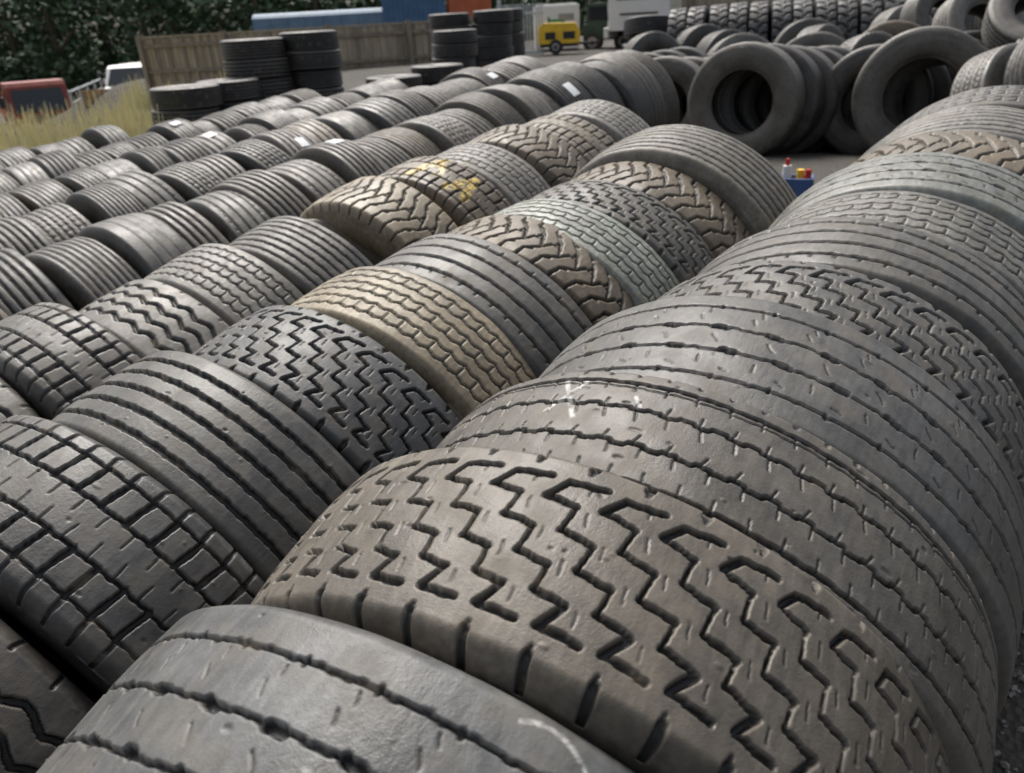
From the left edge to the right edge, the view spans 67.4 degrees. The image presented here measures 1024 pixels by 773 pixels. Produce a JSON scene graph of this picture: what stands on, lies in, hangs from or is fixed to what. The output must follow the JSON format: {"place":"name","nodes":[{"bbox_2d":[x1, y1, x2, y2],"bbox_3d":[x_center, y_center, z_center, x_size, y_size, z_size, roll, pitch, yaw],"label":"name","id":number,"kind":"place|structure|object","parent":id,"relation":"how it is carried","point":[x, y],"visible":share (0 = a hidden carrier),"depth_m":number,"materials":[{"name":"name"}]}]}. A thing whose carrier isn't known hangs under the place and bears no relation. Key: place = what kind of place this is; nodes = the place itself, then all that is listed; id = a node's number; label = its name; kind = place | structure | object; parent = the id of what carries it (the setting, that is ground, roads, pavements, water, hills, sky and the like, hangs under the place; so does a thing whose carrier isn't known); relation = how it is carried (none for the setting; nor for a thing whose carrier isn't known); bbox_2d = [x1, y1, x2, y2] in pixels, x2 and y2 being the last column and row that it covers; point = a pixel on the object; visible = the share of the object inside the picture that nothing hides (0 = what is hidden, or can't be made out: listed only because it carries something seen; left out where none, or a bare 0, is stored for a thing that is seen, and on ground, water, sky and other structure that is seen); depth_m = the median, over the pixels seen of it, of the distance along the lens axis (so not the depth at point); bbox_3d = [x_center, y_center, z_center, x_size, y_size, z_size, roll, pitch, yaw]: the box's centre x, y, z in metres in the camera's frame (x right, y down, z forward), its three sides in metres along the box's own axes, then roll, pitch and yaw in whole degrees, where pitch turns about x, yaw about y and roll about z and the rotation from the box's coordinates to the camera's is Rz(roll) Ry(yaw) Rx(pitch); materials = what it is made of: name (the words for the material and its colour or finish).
{"place":"outdoors","nodes":[
{"label":"outdoors","id":0,"kind":"place"},
{"bbox_2d":[0,67,225,150],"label":"grass","id":1,"kind":"structure","parent":0,"point":[130,118],"depth_m":10.15,"materials":[{"name":"yellow plant"}]},
{"bbox_2d":[0,36,1023,772],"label":"ground","id":2,"kind":"structure","parent":0,"point":[824,162],"depth_m":6.70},
{"bbox_2d":[0,377,40,421],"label":"truck tyre","id":3,"kind":"object","parent":2,"relation":"on","point":[13,402],"visible":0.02,"depth_m":2.23,"materials":[{"name":"rubber"}]},
{"bbox_2d":[0,216,50,255],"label":"truck tyre","id":4,"kind":"object","parent":2,"relation":"on","point":[21,236],"visible":0.12,"depth_m":4.05,"materials":[{"name":"rubber"}]},
{"bbox_2d":[0,248,74,316],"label":"truck tyre","id":5,"kind":"object","parent":2,"relation":"on","point":[25,283],"visible":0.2,"depth_m":3.16,"materials":[{"name":"rubber"}]},
{"bbox_2d":[0,78,78,135],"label":"car","id":6,"kind":"object","parent":2,"relation":"on","point":[35,93],"visible":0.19,"depth_m":29.62,"materials":[{"name":"red paint"}]},
{"bbox_2d":[6,178,73,211],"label":"truck tyre","id":7,"kind":"object","parent":2,"relation":"on","point":[37,194],"visible":0.16,"depth_m":5.04,"materials":[{"name":"rubber"}]},
{"bbox_2d":[0,619,94,772],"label":"truck tyre","id":8,"kind":"object","parent":2,"relation":"on","point":[46,705],"visible":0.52,"depth_m":1.28,"materials":[{"name":"rubber"}]},
{"bbox_2d":[27,150,82,179],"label":"truck tyre","id":9,"kind":"object","parent":2,"relation":"on","point":[53,164],"visible":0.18,"depth_m":5.91,"materials":[{"name":"rubber"}]},
{"bbox_2d":[20,203,91,243],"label":"truck tyre","id":10,"kind":"object","parent":2,"relation":"on","point":[55,223],"visible":0.11,"depth_m":4.19,"materials":[{"name":"rubber"}]},
{"bbox_2d":[0,302,140,419],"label":"truck tyre","id":11,"kind":"object","parent":2,"relation":"on","point":[56,359],"visible":0.27,"depth_m":2.34,"materials":[{"name":"rubber"}]},
{"bbox_2d":[53,166,111,192],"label":"truck tyre","id":12,"kind":"object","parent":2,"relation":"on","point":[78,179],"visible":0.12,"depth_m":5.16,"materials":[{"name":"rubber"}]},
{"bbox_2d":[24,237,141,310],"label":"truck tyre","id":13,"kind":"object","parent":2,"relation":"on","point":[80,273],"visible":0.23,"depth_m":3.33,"materials":[{"name":"rubber"}]},
{"bbox_2d":[64,184,145,223],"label":"truck tyre","id":14,"kind":"object","parent":2,"relation":"on","point":[96,203],"visible":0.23,"depth_m":4.38,"materials":[{"name":"rubber"}]},
{"bbox_2d":[0,415,264,703],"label":"truck tyre","id":15,"kind":"object","parent":2,"relation":"on","point":[114,566],"visible":0.58,"depth_m":1.43,"materials":[{"name":"rubber"}]},
{"bbox_2d":[76,213,191,278],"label":"truck tyre","id":16,"kind":"object","parent":2,"relation":"on","point":[142,245],"visible":0.21,"depth_m":3.49,"materials":[{"name":"rubber"}]},
{"bbox_2d":[98,170,185,209],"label":"truck tyre","id":17,"kind":"object","parent":2,"relation":"on","point":[146,190],"visible":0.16,"depth_m":4.51,"materials":[{"name":"rubber"}]},
{"bbox_2d":[118,146,176,174],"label":"truck tyre","id":18,"kind":"object","parent":2,"relation":"on","point":[152,160],"visible":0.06,"depth_m":5.54,"materials":[{"name":"rubber"}]},
{"bbox_2d":[78,279,229,358],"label":"truck tyre","id":19,"kind":"object","parent":2,"relation":"on","point":[141,318],"visible":0.28,"depth_m":2.55,"materials":[{"name":"rubber"}]},
{"bbox_2d":[146,118,203,141],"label":"truck tyre","id":20,"kind":"object","parent":2,"relation":"on","point":[172,130],"visible":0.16,"depth_m":6.53,"materials":[{"name":"rubber"}]},
{"bbox_2d":[157,138,213,162],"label":"truck tyre","id":21,"kind":"object","parent":2,"relation":"on","point":[180,150],"visible":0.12,"depth_m":5.63,"materials":[{"name":"rubber"}]},
{"bbox_2d":[149,83,222,124],"bbox_3d":[-4.840,-4.034,11.539,1.002,0.904,1.040,18,33,37],"label":"tyre stack","id":22,"kind":"object","parent":2,"relation":"on","point":[192,102],"visible":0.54,"depth_m":11.09,"materials":[{"name":"rubber"}]},
{"bbox_2d":[142,201,229,248],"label":"truck tyre","id":23,"kind":"object","parent":2,"relation":"on","point":[192,228],"visible":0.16,"depth_m":3.66,"materials":[{"name":"rubber"}]},
{"bbox_2d":[153,162,223,201],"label":"truck tyre","id":24,"kind":"object","parent":2,"relation":"on","point":[187,181],"visible":0.14,"depth_m":4.64,"materials":[{"name":"rubber"}]},
{"bbox_2d":[51,350,360,581],"bbox_3d":[-0.733,0.420,2.047,1.071,1.072,0.343,11,43,34],"label":"truck tyre","id":25,"kind":"object","parent":2,"relation":"on","point":[259,479],"visible":0.43,"depth_m":1.64,"materials":[{"name":"rubber"}]},
{"bbox_2d":[144,243,303,326],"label":"truck tyre","id":26,"kind":"object","parent":2,"relation":"on","point":[230,286],"visible":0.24,"depth_m":2.76,"materials":[{"name":"rubber"}]},
{"bbox_2d":[183,190,270,242],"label":"truck tyre","id":27,"kind":"object","parent":2,"relation":"on","point":[229,216],"visible":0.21,"depth_m":3.81,"materials":[{"name":"rubber"}]},
{"bbox_2d":[195,77,261,111],"bbox_3d":[-4.520,-4.484,12.434,1.000,0.909,0.998,18,33,37],"label":"tyre stack","id":28,"kind":"object","parent":2,"relation":"on","point":[236,91],"visible":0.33,"depth_m":12.00,"materials":[{"name":"rubber"}]},
{"bbox_2d":[217,139,290,170],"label":"truck tyre","id":29,"kind":"object","parent":2,"relation":"on","point":[250,154],"visible":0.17,"depth_m":4.96,"materials":[{"name":"rubber"}]},
{"bbox_2d":[219,37,295,99],"bbox_3d":[-4.265,-5.100,13.110,1.100,1.535,1.120,18,33,37],"label":"tyre stack","id":30,"kind":"object","parent":2,"relation":"on","point":[265,61],"visible":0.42,"depth_m":12.54,"materials":[{"name":"rubber"}]},
{"bbox_2d":[207,169,311,218],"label":"truck tyre","id":31,"kind":"object","parent":2,"relation":"on","point":[272,195],"visible":0.13,"depth_m":3.95,"materials":[{"name":"rubber"}]},
{"bbox_2d":[236,109,299,130],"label":"truck tyre","id":32,"kind":"object","parent":2,"relation":"on","point":[272,119],"visible":0.12,"depth_m":6.14,"materials":[{"name":"rubber"}]},
{"bbox_2d":[249,128,317,157],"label":"truck tyre","id":33,"kind":"object","parent":2,"relation":"on","point":[290,142],"visible":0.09,"depth_m":5.18,"materials":[{"name":"rubber"}]},
{"bbox_2d":[229,216,373,294],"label":"truck tyre","id":34,"kind":"object","parent":2,"relation":"on","point":[303,256],"visible":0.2,"depth_m":2.94,"materials":[{"name":"rubber"}]},
{"bbox_2d":[0,0,607,96],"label":"woodland trees","id":35,"kind":"object","parent":2,"relation":"on","point":[73,58],"visible":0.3,"depth_m":53.49,"materials":[{"name":"green plant"}]},
{"bbox_2d":[135,17,473,104],"bbox_3d":[-5.109,-9.418,22.428,11.030,2.090,2.371,-8,26,-10],"label":"wooden fence","id":36,"kind":"object","parent":2,"relation":"on","point":[186,60],"visible":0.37,"depth_m":22.01,"materials":[{"name":"brown wood"}]},
{"bbox_2d":[265,159,346,203],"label":"truck tyre","id":37,"kind":"object","parent":2,"relation":"on","point":[312,182],"visible":0.14,"depth_m":4.13,"materials":[{"name":"rubber"}]},
{"bbox_2d":[278,30,344,96],"bbox_3d":[-3.486,-5.399,13.456,1.095,1.504,1.072,18,33,37],"label":"tyre stack","id":38,"kind":"object","parent":2,"relation":"on","point":[315,60],"visible":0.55,"depth_m":12.97,"materials":[{"name":"rubber"}]},
{"bbox_2d":[252,7,383,32],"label":"curtainside trailer","id":39,"kind":"object","parent":2,"relation":"on","point":[316,18],"visible":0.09,"depth_m":44.08,"materials":[{"name":"blue paint"}]},
{"bbox_2d":[193,305,459,475],"bbox_3d":[-0.516,0.280,2.238,1.062,1.062,0.323,12,44,35],"label":"truck tyre","id":40,"kind":"object","parent":2,"relation":"on","point":[360,402],"visible":0.25,"depth_m":1.84,"materials":[{"name":"rubber"}]},
{"bbox_2d":[36,605,634,772],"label":"truck tyre","id":41,"kind":"object","parent":2,"relation":"on","point":[242,689],"visible":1,"depth_m":0.81,"materials":[{"name":"rubber"}]},
{"bbox_2d":[290,139,387,183],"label":"truck tyre","id":42,"kind":"object","parent":2,"relation":"on","point":[347,161],"visible":0.2,"depth_m":4.27,"materials":[{"name":"rubber"}]},
{"bbox_2d":[314,111,379,140],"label":"truck tyre","id":43,"kind":"object","parent":2,"relation":"on","point":[348,125],"visible":0.14,"depth_m":5.50,"materials":[{"name":"rubber"}]},
{"bbox_2d":[299,176,457,259],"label":"truck tyre","id":44,"kind":"object","parent":2,"relation":"on","point":[382,218],"visible":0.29,"depth_m":3.25,"materials":[{"name":"rubber"}]},
{"bbox_2d":[341,97,416,129],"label":"truck tyre","id":45,"kind":"object","parent":2,"relation":"on","point":[381,113],"visible":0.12,"depth_m":5.60,"materials":[{"name":"rubber"}]},
{"bbox_2d":[353,137,411,169],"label":"truck tyre","id":46,"kind":"object","parent":2,"relation":"on","point":[388,155],"visible":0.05,"depth_m":4.48,"materials":[{"name":"rubber"}]},
{"bbox_2d":[367,89,435,117],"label":"truck tyre","id":47,"kind":"object","parent":2,"relation":"on","point":[416,105],"visible":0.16,"depth_m":5.86,"materials":[{"name":"rubber"}]},
{"bbox_2d":[363,127,441,158],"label":"truck tyre","id":48,"kind":"object","parent":2,"relation":"on","point":[412,144],"visible":0.12,"depth_m":4.62,"materials":[{"name":"rubber"}]},
{"bbox_2d":[290,266,536,420],"bbox_3d":[-0.320,0.148,2.406,1.061,1.062,0.293,12,42,35],"label":"truck tyre","id":49,"kind":"object","parent":2,"relation":"on","point":[462,358],"visible":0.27,"depth_m":2.01,"materials":[{"name":"rubber"}]},
{"bbox_2d":[381,0,445,25],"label":"shipping container","id":50,"kind":"object","parent":2,"relation":"on","point":[403,10],"visible":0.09,"depth_m":44.24,"materials":[{"name":"blue metal"}]},
{"bbox_2d":[392,115,477,151],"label":"truck tyre","id":51,"kind":"object","parent":2,"relation":"on","point":[442,133],"visible":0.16,"depth_m":4.71,"materials":[{"name":"rubber"}]},
{"bbox_2d":[379,156,510,226],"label":"truck tyre","id":52,"kind":"object","parent":2,"relation":"on","point":[459,194],"visible":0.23,"depth_m":3.43,"materials":[{"name":"rubber"}]},
{"bbox_2d":[432,29,477,68],"bbox_3d":[-1.187,-6.858,15.953,0.991,1.004,0.982,18,33,37],"label":"tyre stack","id":53,"kind":"object","parent":2,"relation":"on","point":[456,46],"visible":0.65,"depth_m":15.53,"materials":[{"name":"rubber"}]},
{"bbox_2d":[431,92,526,127],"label":"truck tyre","id":54,"kind":"object","parent":2,"relation":"on","point":[496,112],"visible":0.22,"depth_m":5.08,"materials":[{"name":"rubber"}]},
{"bbox_2d":[375,234,592,377],"bbox_3d":[-0.121,0.025,2.564,1.061,1.062,0.303,15,43,38],"label":"truck tyre","id":55,"kind":"object","parent":2,"relation":"on","point":[538,318],"visible":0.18,"depth_m":2.16,"materials":[{"name":"rubber"}]},
{"bbox_2d":[472,9,513,67],"bbox_3d":[-0.427,-7.761,17.257,0.959,1.256,0.956,18,33,37],"label":"tyre stack","id":56,"kind":"object","parent":2,"relation":"on","point":[494,33],"visible":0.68,"depth_m":16.88,"materials":[{"name":"rubber"}]},
{"bbox_2d":[436,143,550,205],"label":"truck tyre","id":57,"kind":"object","parent":2,"relation":"on","point":[512,178],"visible":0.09,"depth_m":3.66,"materials":[{"name":"rubber"}]},
{"bbox_2d":[474,84,553,122],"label":"truck tyre","id":58,"kind":"object","parent":2,"relation":"on","point":[527,105],"visible":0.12,"depth_m":5.23,"materials":[{"name":"rubber"}]},
{"bbox_2d":[466,124,586,187],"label":"truck tyre","id":59,"kind":"object","parent":2,"relation":"on","point":[552,160],"visible":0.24,"depth_m":3.83,"materials":[{"name":"rubber"}]},
{"bbox_2d":[448,215,632,325],"bbox_3d":[0.030,-0.079,2.718,1.041,1.041,0.262,12,39,35],"label":"truck tyre","id":60,"kind":"object","parent":2,"relation":"on","point":[583,280],"visible":0.17,"depth_m":2.34,"materials":[{"name":"rubber"}]},
{"bbox_2d":[505,68,591,107],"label":"truck tyre","id":61,"kind":"object","parent":2,"relation":"on","point":[562,89],"visible":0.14,"depth_m":5.52,"materials":[{"name":"rubber"}]},
{"bbox_2d":[533,3,579,50],"bbox_3d":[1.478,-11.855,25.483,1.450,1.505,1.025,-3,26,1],"label":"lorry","id":62,"kind":"object","parent":2,"relation":"on","point":[562,12],"visible":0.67,"depth_m":24.85,"materials":[{"name":"paint"}]},
{"bbox_2d":[538,17,597,53],"bbox_3d":[1.675,-10.430,22.760,1.750,1.010,1.080,-1,26,6],"label":"towable compressor","id":63,"kind":"object","parent":2,"relation":"on","point":[555,38],"visible":1,"depth_m":22.44,"materials":[{"name":"yellow paint"}]},
{"bbox_2d":[524,114,615,162],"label":"truck tyre","id":64,"kind":"object","parent":2,"relation":"on","point":[587,141],"visible":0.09,"depth_m":4.05,"materials":[{"name":"rubber"}]},
{"bbox_2d":[546,62,624,106],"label":"truck tyre","id":65,"kind":"object","parent":2,"relation":"on","point":[594,83],"visible":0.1,"depth_m":5.72,"materials":[{"name":"rubber"}]},
{"bbox_2d":[494,199,679,306],"bbox_3d":[0.185,-0.168,2.832,1.041,1.042,0.242,13,42,36],"label":"truck tyre","id":66,"kind":"object","parent":2,"relation":"on","point":[635,266],"visible":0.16,"depth_m":2.44,"materials":[{"name":"rubber"}]},
{"bbox_2d":[550,99,649,142],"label":"truck tyre","id":67,"kind":"object","parent":2,"relation":"on","point":[616,123],"visible":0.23,"depth_m":4.30,"materials":[{"name":"rubber"}]},
{"bbox_2d":[250,447,950,772],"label":"truck tyre","id":68,"kind":"object","parent":2,"relation":"on","point":[635,627],"visible":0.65,"depth_m":0.91,"materials":[{"name":"rubber"}]},
{"bbox_2d":[583,2,624,48],"bbox_3d":[3.192,-11.867,25.345,1.600,1.450,1.280,2,26,10],"label":"forklift","id":69,"kind":"object","parent":2,"relation":"on","point":[595,25],"visible":0.59,"depth_m":24.94,"materials":[{"name":"green paint"}]},
{"bbox_2d":[583,61,654,127],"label":"truck tyre","id":70,"kind":"object","parent":2,"relation":"on","point":[629,88],"visible":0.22,"depth_m":5.88,"materials":[{"name":"rubber"}]},
{"bbox_2d":[578,52,666,125],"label":"truck tyre","id":71,"kind":"object","parent":2,"relation":"on","point":[640,72],"visible":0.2,"depth_m":6.08,"materials":[{"name":"rubber"}]},
{"bbox_2d":[530,180,715,282],"bbox_3d":[0.332,-0.262,2.951,1.041,1.042,0.252,13,41,35],"label":"truck tyre","id":72,"kind":"object","parent":2,"relation":"on","point":[675,242],"visible":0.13,"depth_m":2.56,"materials":[{"name":"rubber"}]},
{"bbox_2d":[604,0,680,43],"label":"white lorry","id":73,"kind":"object","parent":2,"relation":"on","point":[620,12],"visible":0.1,"depth_m":23.50,"materials":[{"name":"paint"}]},
{"bbox_2d":[622,15,668,51],"bbox_3d":[2.516,-6.183,13.965,1.056,1.039,1.065,18,33,37],"label":"tyre stack","id":74,"kind":"object","parent":2,"relation":"on","point":[635,26],"visible":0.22,"depth_m":13.42,"materials":[{"name":"rubber"}]},
{"bbox_2d":[615,50,679,124],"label":"truck tyre","id":75,"kind":"object","parent":2,"relation":"on","point":[656,69],"visible":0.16,"depth_m":6.31,"materials":[{"name":"rubber"}]},
{"bbox_2d":[623,31,680,52],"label":"truck tyre","id":76,"kind":"object","parent":2,"relation":"on","point":[652,40],"visible":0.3,"depth_m":11.02,"materials":[{"name":"rubber"}]},
{"bbox_2d":[571,161,750,257],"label":"truck tyre","id":77,"kind":"object","parent":2,"relation":"on","point":[714,222],"visible":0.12,"depth_m":2.70,"materials":[{"name":"rubber"}]},
{"bbox_2d":[653,56,699,124],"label":"truck tyre","id":78,"kind":"object","parent":2,"relation":"on","point":[681,71],"visible":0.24,"depth_m":7.53,"materials":[{"name":"rubber"}]},
{"bbox_2d":[570,124,796,235],"bbox_3d":[0.678,-0.515,3.232,1.101,1.102,0.323,13,41,36],"label":"truck tyre","id":79,"kind":"object","parent":2,"relation":"on","point":[751,188],"visible":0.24,"depth_m":2.81,"materials":[{"name":"rubber"}]},
{"bbox_2d":[436,371,997,772],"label":"truck tyre","id":80,"kind":"object","parent":2,"relation":"on","point":[874,555],"visible":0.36,"depth_m":1.10,"materials":[{"name":"rubber"}]},
{"bbox_2d":[687,42,805,155],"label":"truck tyre","id":81,"kind":"object","parent":2,"relation":"on","point":[777,69],"visible":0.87,"depth_m":6.77,"materials":[{"name":"rubber"}]},
{"bbox_2d":[719,43,824,153],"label":"truck tyre","id":82,"kind":"object","parent":2,"relation":"on","point":[730,102],"visible":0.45,"depth_m":7.01,"materials":[{"name":"rubber"}]},
{"bbox_2d":[539,295,1023,716],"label":"truck tyre","id":83,"kind":"object","parent":2,"relation":"on","point":[919,440],"visible":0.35,"depth_m":1.32,"materials":[{"name":"rubber"}]},
{"bbox_2d":[741,45,843,152],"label":"truck tyre","id":84,"kind":"object","parent":2,"relation":"on","point":[753,90],"visible":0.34,"depth_m":7.24,"materials":[{"name":"rubber"}]},
{"bbox_2d":[761,46,853,150],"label":"truck tyre","id":85,"kind":"object","parent":2,"relation":"on","point":[834,57],"visible":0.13,"depth_m":7.37,"materials":[{"name":"rubber"}]},
{"bbox_2d":[657,260,1023,512],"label":"truck tyre","id":86,"kind":"object","parent":2,"relation":"on","point":[960,363],"visible":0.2,"depth_m":1.58,"materials":[{"name":"rubber"}]},
{"bbox_2d":[697,217,1023,399],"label":"truck tyre","id":87,"kind":"object","parent":2,"relation":"on","point":[982,302],"visible":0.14,"depth_m":1.78,"materials":[{"name":"rubber"}]},
{"bbox_2d":[823,44,933,154],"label":"truck tyre","id":88,"kind":"object","parent":2,"relation":"on","point":[841,134],"visible":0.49,"depth_m":6.96,"materials":[{"name":"rubber"}]},
{"bbox_2d":[768,152,1023,235],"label":"truck tyre","id":89,"kind":"object","parent":2,"relation":"on","point":[995,191],"visible":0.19,"depth_m":2.20,"materials":[{"name":"rubber"}]},
{"bbox_2d":[772,191,1023,298],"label":"truck tyre","id":90,"kind":"object","parent":2,"relation":"on","point":[995,244],"visible":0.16,"depth_m":1.99,"materials":[{"name":"rubber"}]},
{"bbox_2d":[851,26,985,147],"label":"truck tyre","id":91,"kind":"object","parent":2,"relation":"on","point":[955,50],"visible":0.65,"depth_m":6.29,"materials":[{"name":"rubber"}]},
{"bbox_2d":[882,45,988,126],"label":"truck tyre","id":92,"kind":"object","parent":2,"relation":"on","point":[901,79],"visible":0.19,"depth_m":6.67,"materials":[{"name":"rubber"}]},
{"bbox_2d":[848,131,1023,177],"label":"truck tyre","id":93,"kind":"object","parent":2,"relation":"on","point":[1005,152],"visible":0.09,"depth_m":2.44,"materials":[{"name":"rubber"}]},
{"bbox_2d":[899,0,973,30],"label":"truck tyre","id":94,"kind":"object","parent":2,"relation":"on","point":[916,11],"visible":0.3,"depth_m":8.95,"materials":[{"name":"rubber"}]},
{"bbox_2d":[859,106,1023,158],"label":"truck tyre","id":95,"kind":"object","parent":2,"relation":"on","point":[1003,121],"visible":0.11,"depth_m":2.68,"materials":[{"name":"rubber"}]},
{"bbox_2d":[891,85,1023,132],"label":"truck tyre","id":96,"kind":"object","parent":2,"relation":"on","point":[1011,96],"visible":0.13,"depth_m":2.93,"materials":[{"name":"rubber"}]},
{"bbox_2d":[932,0,1023,31],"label":"truck tyre","id":97,"kind":"object","parent":2,"relation":"on","point":[952,13],"visible":0.26,"depth_m":8.06,"materials":[{"name":"rubber"}]},
{"bbox_2d":[950,43,1018,95],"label":"truck tyre","id":98,"kind":"object","parent":2,"relation":"on","point":[985,69],"visible":0.3,"depth_m":5.63,"materials":[{"name":"rubber"}]},
{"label":"truck tyre","id":99,"kind":"object","parent":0,"visible":0},
{"bbox_2d":[981,0,1023,49],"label":"truck tyre","id":100,"kind":"object","parent":99,"relation":"on","point":[1002,25],"visible":0.81,"depth_m":7.04,"materials":[{"name":"rubber"}]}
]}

